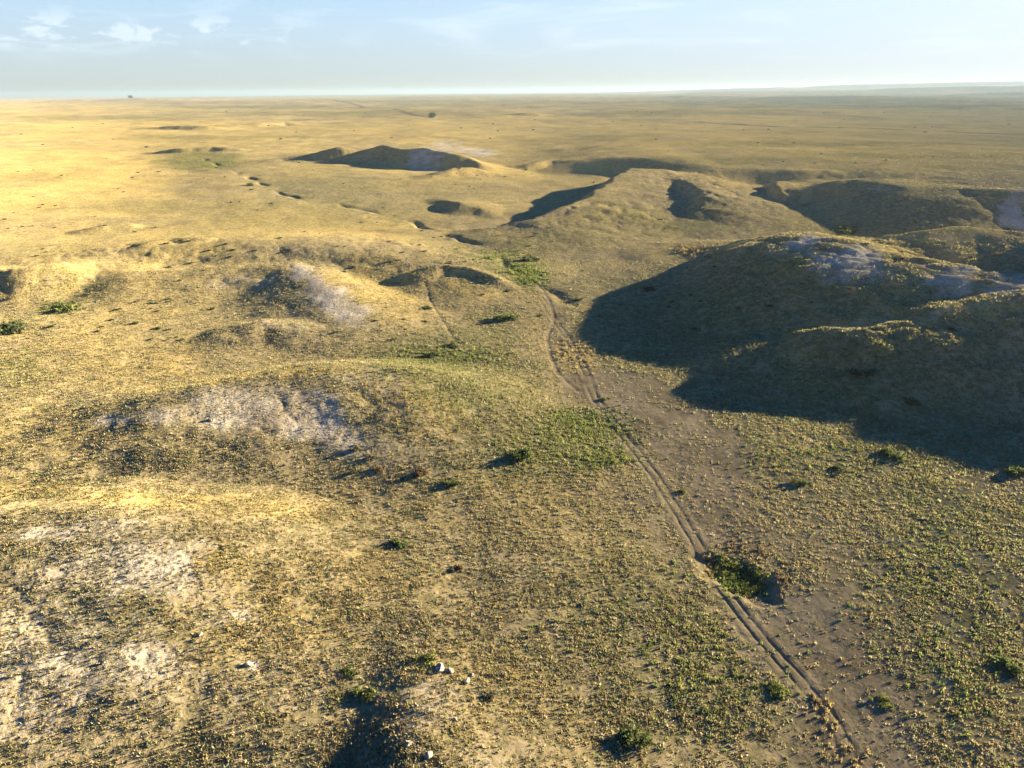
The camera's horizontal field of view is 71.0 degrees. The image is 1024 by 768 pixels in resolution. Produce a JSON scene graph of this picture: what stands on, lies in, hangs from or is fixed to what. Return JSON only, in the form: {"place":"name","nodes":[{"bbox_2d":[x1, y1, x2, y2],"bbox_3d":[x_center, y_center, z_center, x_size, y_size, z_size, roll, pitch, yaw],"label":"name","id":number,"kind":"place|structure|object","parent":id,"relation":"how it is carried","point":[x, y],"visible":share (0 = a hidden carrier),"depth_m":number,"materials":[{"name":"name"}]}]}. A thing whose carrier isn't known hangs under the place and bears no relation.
{"place":"outdoors","nodes":[
{"label":"outdoors","id":0,"kind":"place"},
{"bbox_2d":[0,262,92,301],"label":"hill","id":1,"kind":"structure","parent":0,"point":[41,272],"depth_m":168.87,"materials":[{"name":"beige plant"}]},
{"bbox_2d":[86,223,132,229],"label":"hill","id":2,"kind":"structure","parent":0,"point":[101,227],"depth_m":242.89,"materials":[{"name":"beige plant"}]},
{"bbox_2d":[3,98,229,103],"bbox_3d":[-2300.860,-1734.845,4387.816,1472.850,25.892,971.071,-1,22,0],"label":"hill","id":3,"kind":"structure","parent":0,"point":[131,99],"depth_m":4111.98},
{"bbox_2d":[0,479,346,725],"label":"hill","id":4,"kind":"structure","parent":0,"point":[147,661],"depth_m":65.77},
{"bbox_2d":[244,661,252,666],"bbox_3d":[-21.862,23.277,59.618,0.730,0.444,0.588,-1,22,0],"label":"rock","id":5,"kind":"object","parent":4,"relation":"on","point":[248,664],"visible":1,"depth_m":59.43,"materials":[{"name":"grey stone"}]},
{"bbox_2d":[140,125,226,129],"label":"hill","id":6,"kind":"structure","parent":0,"point":[189,127],"depth_m":917.75,"materials":[{"name":"beige plant"}]},
{"bbox_2d":[158,146,241,152],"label":"hill","id":7,"kind":"structure","parent":0,"point":[197,148],"depth_m":551.53,"materials":[{"name":"beige plant"}]},
{"bbox_2d":[0,258,407,334],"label":"hill","id":8,"kind":"structure","parent":0,"point":[322,291],"depth_m":170.77,"materials":[{"name":"beige plant"}]},
{"bbox_2d":[214,122,305,125],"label":"hill","id":9,"kind":"structure","parent":0,"point":[269,123],"depth_m":1012.41,"materials":[{"name":"beige plant"}]},
{"bbox_2d":[0,360,532,482],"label":"hill","id":10,"kind":"structure","parent":0,"point":[399,450],"depth_m":100.38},
{"bbox_2d":[350,444,359,451],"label":"shrub","id":11,"kind":"object","parent":10,"relation":"on","point":[356,448],"visible":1,"depth_m":94.86,"materials":[{"name":"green plant"}]},
{"bbox_2d":[365,453,376,460],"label":"shrub","id":12,"kind":"object","parent":10,"relation":"on","point":[371,457],"visible":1,"depth_m":92.98,"materials":[{"name":"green plant"}]},
{"bbox_2d":[221,319,325,336],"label":"hill","id":13,"kind":"structure","parent":0,"point":[291,332],"depth_m":143.33,"materials":[{"name":"beige plant"}]},
{"bbox_2d":[0,231,570,296],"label":"hill","id":14,"kind":"structure","parent":0,"point":[196,252],"depth_m":195.71,"materials":[{"name":"beige plant"}]},
{"bbox_2d":[521,255,540,261],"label":"shrub","id":15,"kind":"object","parent":14,"relation":"on","point":[530,257],"visible":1,"depth_m":199.00,"materials":[{"name":"green plant"}]},
{"bbox_2d":[333,100,364,107],"bbox_3d":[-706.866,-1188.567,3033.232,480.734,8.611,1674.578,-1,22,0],"label":"road","id":16,"kind":"structure","parent":0,"point":[360,106],"depth_m":2761.27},
{"bbox_2d":[280,145,516,172],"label":"hill","id":17,"kind":"structure","parent":0,"point":[420,157],"depth_m":461.74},
{"bbox_2d":[392,108,427,117],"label":"road","id":18,"kind":"structure","parent":0,"point":[409,113],"depth_m":1469.56,"materials":[{"name":"beige soil"}]},
{"bbox_2d":[423,280,457,340],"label":"path","id":19,"kind":"structure","parent":0,"point":[445,325],"depth_m":156.64,"materials":[{"name":"beige soil"}]},
{"bbox_2d":[339,96,569,98],"bbox_3d":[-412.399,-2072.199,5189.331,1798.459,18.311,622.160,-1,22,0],"label":"hill","id":20,"kind":"structure","parent":0,"point":[458,97],"depth_m":5012.09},
{"bbox_2d":[402,264,518,288],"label":"hill","id":21,"kind":"structure","parent":0,"point":[427,271],"depth_m":178.71,"materials":[{"name":"brown plant"}]},
{"bbox_2d":[422,167,499,176],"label":"hill","id":22,"kind":"structure","parent":0,"point":[468,170],"depth_m":396.82,"materials":[{"name":"beige plant"}]},
{"bbox_2d":[359,655,595,767],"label":"hill","id":23,"kind":"structure","parent":0,"point":[512,744],"depth_m":53.53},
{"bbox_2d":[404,740,413,746],"bbox_3d":[-7.361,25.712,51.309,0.732,0.352,0.589,-5,23,-11],"label":"rock","id":24,"kind":"object","parent":23,"relation":"on","point":[408,743],"visible":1,"depth_m":51.19,"materials":[{"name":"grey stone"}]},
{"bbox_2d":[414,651,436,668],"bbox_3d":[-7.022,23.106,59.760,2.033,0.630,1.984,-12,25,-25],"label":"shrub","id":25,"kind":"object","parent":23,"relation":"on","point":[429,656],"visible":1,"depth_m":60.02,"materials":[{"name":"green plant"}]},
{"bbox_2d":[424,751,432,759],"bbox_3d":[-5.863,26.037,50.273,0.623,0.452,0.740,1,22,3],"label":"rock","id":26,"kind":"object","parent":23,"relation":"on","point":[428,755],"visible":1,"depth_m":50.12,"materials":[{"name":"white stone"}]},
{"bbox_2d":[435,663,443,671],"bbox_3d":[-5.960,23.374,58.926,0.782,0.612,1.005,-9,24,-21],"label":"rock","id":27,"kind":"object","parent":23,"relation":"on","point":[439,667],"visible":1,"depth_m":58.72,"materials":[{"name":"grey stone"}]},
{"bbox_2d":[446,668,453,673],"bbox_3d":[-5.022,23.426,58.634,0.710,0.314,0.441,12,26,29],"label":"rock","id":28,"kind":"object","parent":23,"relation":"on","point":[450,670],"visible":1,"depth_m":58.51,"materials":[{"name":"grey stone"}]},
{"bbox_2d":[463,677,469,683],"bbox_3d":[-3.604,23.865,57.581,0.612,0.355,0.527,-12,25,-27],"label":"rock","id":29,"kind":"object","parent":23,"relation":"on","point":[466,680],"visible":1,"depth_m":57.48,"materials":[{"name":"grey stone"}]},
{"bbox_2d":[483,689,496,702],"bbox_3d":[-1.661,24.368,56.010,1.443,0.425,1.054,-10,24,-22],"label":"shrub","id":30,"kind":"object","parent":23,"relation":"on","point":[490,699],"visible":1,"depth_m":55.96,"materials":[{"name":"green plant"}]},
{"bbox_2d":[437,198,535,213],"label":"hill","id":31,"kind":"structure","parent":0,"point":[458,204],"depth_m":288.44,"materials":[{"name":"beige plant"}]},
{"bbox_2d":[0,89,1023,767],"bbox_3d":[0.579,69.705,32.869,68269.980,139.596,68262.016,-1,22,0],"label":"ground","id":32,"kind":"structure","parent":0,"point":[40,139],"depth_m":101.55,"materials":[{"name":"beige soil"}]},
{"bbox_2d":[0,321,26,335],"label":"shrub","id":33,"kind":"object","parent":32,"relation":"on","point":[11,327],"visible":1,"depth_m":145.56,"materials":[{"name":"green plant"}]},
{"bbox_2d":[51,304,77,312],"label":"shrub","id":34,"kind":"object","parent":32,"relation":"on","point":[67,308],"visible":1,"depth_m":158.41,"materials":[{"name":"green plant"}]},
{"bbox_2d":[341,664,358,678],"bbox_3d":[-13.364,23.732,59.227,1.666,0.502,1.345,20,30,41],"label":"shrub","id":35,"kind":"object","parent":32,"relation":"on","point":[347,669],"visible":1,"depth_m":59.26,"materials":[{"name":"green plant"}]},
{"bbox_2d":[349,466,364,473],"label":"shrub","id":36,"kind":"object","parent":32,"relation":"on","point":[352,471],"visible":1,"depth_m":90.59,"materials":[{"name":"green plant"}]},
{"bbox_2d":[352,686,378,703],"bbox_3d":[-11.720,24.545,56.998,2.203,0.741,1.622,8,24,19],"label":"shrub","id":37,"kind":"object","parent":32,"relation":"on","point":[370,690],"visible":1,"depth_m":56.98,"materials":[{"name":"green plant"}]},
{"bbox_2d":[373,466,382,473],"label":"shrub","id":38,"kind":"object","parent":32,"relation":"on","point":[379,468],"visible":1,"depth_m":90.66,"materials":[{"name":"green plant"}]},
{"bbox_2d":[210,162,546,285],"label":"creek bed","id":39,"kind":"object","parent":32,"relation":"in","point":[465,240],"visible":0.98,"depth_m":265.48,"materials":[{"name":"brown soil"}]},
{"bbox_2d":[389,537,409,549],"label":"shrub","id":40,"kind":"object","parent":32,"relation":"on","point":[399,543],"visible":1,"depth_m":76.35,"materials":[{"name":"green plant"}]},
{"bbox_2d":[414,467,426,476],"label":"shrub","id":41,"kind":"object","parent":32,"relation":"on","point":[421,472],"visible":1,"depth_m":89.54,"materials":[{"name":"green plant"}]},
{"bbox_2d":[424,351,438,357],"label":"shrub","id":42,"kind":"object","parent":32,"relation":"on","point":[431,354],"visible":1,"depth_m":130.68,"materials":[{"name":"green plant"}]},
{"bbox_2d":[427,112,436,118],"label":"tree","id":43,"kind":"object","parent":32,"relation":"on","point":[431,115],"visible":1,"depth_m":1207.21,"materials":[{"name":"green plant"}]},
{"bbox_2d":[442,342,458,348],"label":"shrub","id":44,"kind":"object","parent":32,"relation":"on","point":[450,345],"visible":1,"depth_m":135.57,"materials":[{"name":"green plant"}]},
{"bbox_2d":[441,477,461,488],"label":"shrub","id":45,"kind":"object","parent":32,"relation":"on","point":[447,483],"visible":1,"depth_m":87.47,"materials":[{"name":"green plant"}]},
{"bbox_2d":[450,563,462,570],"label":"shrub","id":46,"kind":"object","parent":32,"relation":"on","point":[459,567],"visible":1,"depth_m":72.42,"materials":[{"name":"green plant"}]},
{"bbox_2d":[493,312,517,321],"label":"shrub","id":47,"kind":"object","parent":32,"relation":"on","point":[503,317],"visible":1,"depth_m":151.13,"materials":[{"name":"green plant"}]},
{"bbox_2d":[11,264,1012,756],"bbox_3d":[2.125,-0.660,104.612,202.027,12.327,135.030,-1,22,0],"label":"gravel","id":48,"kind":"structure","parent":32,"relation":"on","point":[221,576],"depth_m":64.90,"materials":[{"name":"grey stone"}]},
{"bbox_2d":[509,445,533,460],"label":"shrub","id":49,"kind":"object","parent":32,"relation":"on","point":[526,452],"visible":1,"depth_m":93.23,"materials":[{"name":"green plant"}]},
{"bbox_2d":[42,225,1023,767],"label":"weeds","id":50,"kind":"object","parent":32,"relation":"on","point":[740,579],"visible":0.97,"depth_m":74.00,"materials":[{"name":"green plant"}]},
{"bbox_2d":[616,724,652,751],"bbox_3d":[8.966,26.112,52.852,2.747,1.233,2.427,-7,23,-14],"label":"shrub","id":51,"kind":"object","parent":32,"relation":"on","point":[631,733],"visible":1,"depth_m":52.81,"materials":[{"name":"green plant"}]},
{"bbox_2d":[642,286,654,291],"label":"shrub","id":52,"kind":"object","parent":32,"relation":"on","point":[647,288],"visible":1,"depth_m":169.59,"materials":[{"name":"green plant"}]},
{"bbox_2d":[677,489,687,493],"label":"shrub","id":53,"kind":"object","parent":32,"relation":"on","point":[684,491],"visible":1,"depth_m":86.69,"materials":[{"name":"green plant"}]},
{"bbox_2d":[690,557,779,607],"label":"hollow","id":54,"kind":"object","parent":32,"relation":"in","point":[771,590],"visible":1,"depth_m":69.89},
{"bbox_2d":[770,680,787,698],"bbox_3d":[21.407,24.697,57.820,1.389,0.726,1.847,-13,25,-28],"label":"shrub","id":55,"kind":"object","parent":32,"relation":"on","point":[781,693],"visible":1,"depth_m":57.55,"materials":[{"name":"green plant"}]},
{"bbox_2d":[790,477,807,486],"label":"shrub","id":56,"kind":"object","parent":32,"relation":"on","point":[802,483],"visible":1,"depth_m":87.67,"materials":[{"name":"green plant"}]},
{"bbox_2d":[831,464,846,473],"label":"shrub","id":57,"kind":"object","parent":32,"relation":"on","point":[837,467],"visible":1,"depth_m":91.01,"materials":[{"name":"green plant"}]},
{"bbox_2d":[868,693,894,710],"bbox_3d":[29.349,25.177,56.665,1.782,0.528,1.718,-9,24,-21],"label":"shrub","id":58,"kind":"object","parent":32,"relation":"on","point":[882,698],"visible":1,"depth_m":56.83,"materials":[{"name":"green plant"}]},
{"bbox_2d":[878,445,906,462],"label":"shrub","id":59,"kind":"object","parent":32,"relation":"on","point":[888,451],"visible":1,"depth_m":94.20,"materials":[{"name":"green plant"}]},
{"bbox_2d":[988,652,1023,675],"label":"shrub","id":60,"kind":"object","parent":32,"relation":"on","point":[1002,660],"visible":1,"depth_m":59.98,"materials":[{"name":"green plant"}]},
{"bbox_2d":[1004,465,1023,476],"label":"shrub","id":61,"kind":"object","parent":32,"relation":"on","point":[1014,470],"visible":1,"depth_m":89.60,"materials":[{"name":"green plant"}]},
{"bbox_2d":[0,0,1023,97],"label":"sky","id":62,"kind":"structure","parent":0,"point":[49,48],"materials":[{"name":"blue"}]},
{"bbox_2d":[505,113,555,115],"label":"hill","id":63,"kind":"structure","parent":0,"point":[530,114],"depth_m":1277.07,"materials":[{"name":"beige plant"}]},
{"bbox_2d":[536,283,581,392],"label":"path","id":64,"kind":"structure","parent":0,"point":[551,354],"depth_m":138.00,"materials":[{"name":"brown soil"}]},
{"bbox_2d":[504,155,614,168],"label":"hill","id":65,"kind":"structure","parent":0,"point":[540,163],"depth_m":449.98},
{"bbox_2d":[444,164,760,256],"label":"hill","id":66,"kind":"structure","parent":0,"point":[587,233],"depth_m":245.16,"materials":[{"name":"brown plant"}]},
{"bbox_2d":[617,96,757,98],"bbox_3d":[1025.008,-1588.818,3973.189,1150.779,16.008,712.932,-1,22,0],"label":"hill","id":67,"kind":"structure","parent":0,"point":[726,97],"depth_m":3778.08,"materials":[{"name":"plant"}]},
{"bbox_2d":[552,324,870,767],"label":"path","id":68,"kind":"structure","parent":0,"point":[757,631],"depth_m":68.04,"materials":[{"name":"brown soil"}]},
{"bbox_2d":[678,178,841,239],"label":"hill","id":69,"kind":"structure","parent":0,"point":[732,222],"depth_m":252.36,"materials":[{"name":"brown plant"}]},
{"bbox_2d":[762,181,811,207],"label":"hill","id":70,"kind":"structure","parent":0,"point":[792,194],"depth_m":285.40,"materials":[{"name":"plant"}]},
{"bbox_2d":[609,81,1023,92],"bbox_3d":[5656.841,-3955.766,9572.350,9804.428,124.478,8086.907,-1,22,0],"label":"hill","id":71,"kind":"structure","parent":0,"point":[887,86],"depth_m":8644.32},
{"bbox_2d":[612,232,1023,412],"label":"hill","id":72,"kind":"structure","parent":0,"point":[952,289],"depth_m":145.35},
{"bbox_2d":[736,96,973,99],"bbox_3d":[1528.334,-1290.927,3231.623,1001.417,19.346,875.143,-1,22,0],"label":"hill","id":73,"kind":"structure","parent":0,"point":[839,97],"depth_m":2979.35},
{"bbox_2d":[693,297,1023,411],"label":"hill","id":74,"kind":"structure","parent":0,"point":[1007,342],"depth_m":116.25,"materials":[{"name":"green plant"}]},
{"bbox_2d":[845,368,876,376],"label":"shrub","id":75,"kind":"object","parent":74,"relation":"on","point":[860,372],"visible":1,"depth_m":113.06,"materials":[{"name":"green plant"}]},
{"bbox_2d":[902,396,921,406],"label":"shrub","id":76,"kind":"object","parent":74,"relation":"on","point":[912,401],"visible":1,"depth_m":106.57,"materials":[{"name":"green plant"}]},
{"bbox_2d":[697,122,1023,134],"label":"road","id":77,"kind":"structure","parent":0,"point":[840,127],"depth_m":786.63,"materials":[{"name":"brown soil"}]},
{"bbox_2d":[756,161,1023,234],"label":"hill","id":78,"kind":"structure","parent":0,"point":[1007,211],"depth_m":259.85,"materials":[{"name":"plant"}]},
{"bbox_2d":[837,226,858,233],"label":"shrub","id":79,"kind":"object","parent":78,"relation":"on","point":[848,230],"visible":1,"depth_m":233.19,"materials":[{"name":"green plant"}]},
{"bbox_2d":[793,86,1023,92],"bbox_3d":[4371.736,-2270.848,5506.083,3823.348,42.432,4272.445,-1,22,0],"label":"hill","id":80,"kind":"structure","parent":0,"point":[966,89],"depth_m":4989.91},
{"bbox_2d":[847,226,1023,272],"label":"hill","id":81,"kind":"structure","parent":0,"point":[954,236],"depth_m":167.50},
{"bbox_2d":[905,92,1023,95],"bbox_3d":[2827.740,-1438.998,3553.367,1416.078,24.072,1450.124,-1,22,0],"label":"hill","id":82,"kind":"structure","parent":0,"point":[999,94],"depth_m":3492.54,"materials":[{"name":"plant"}]}
]}

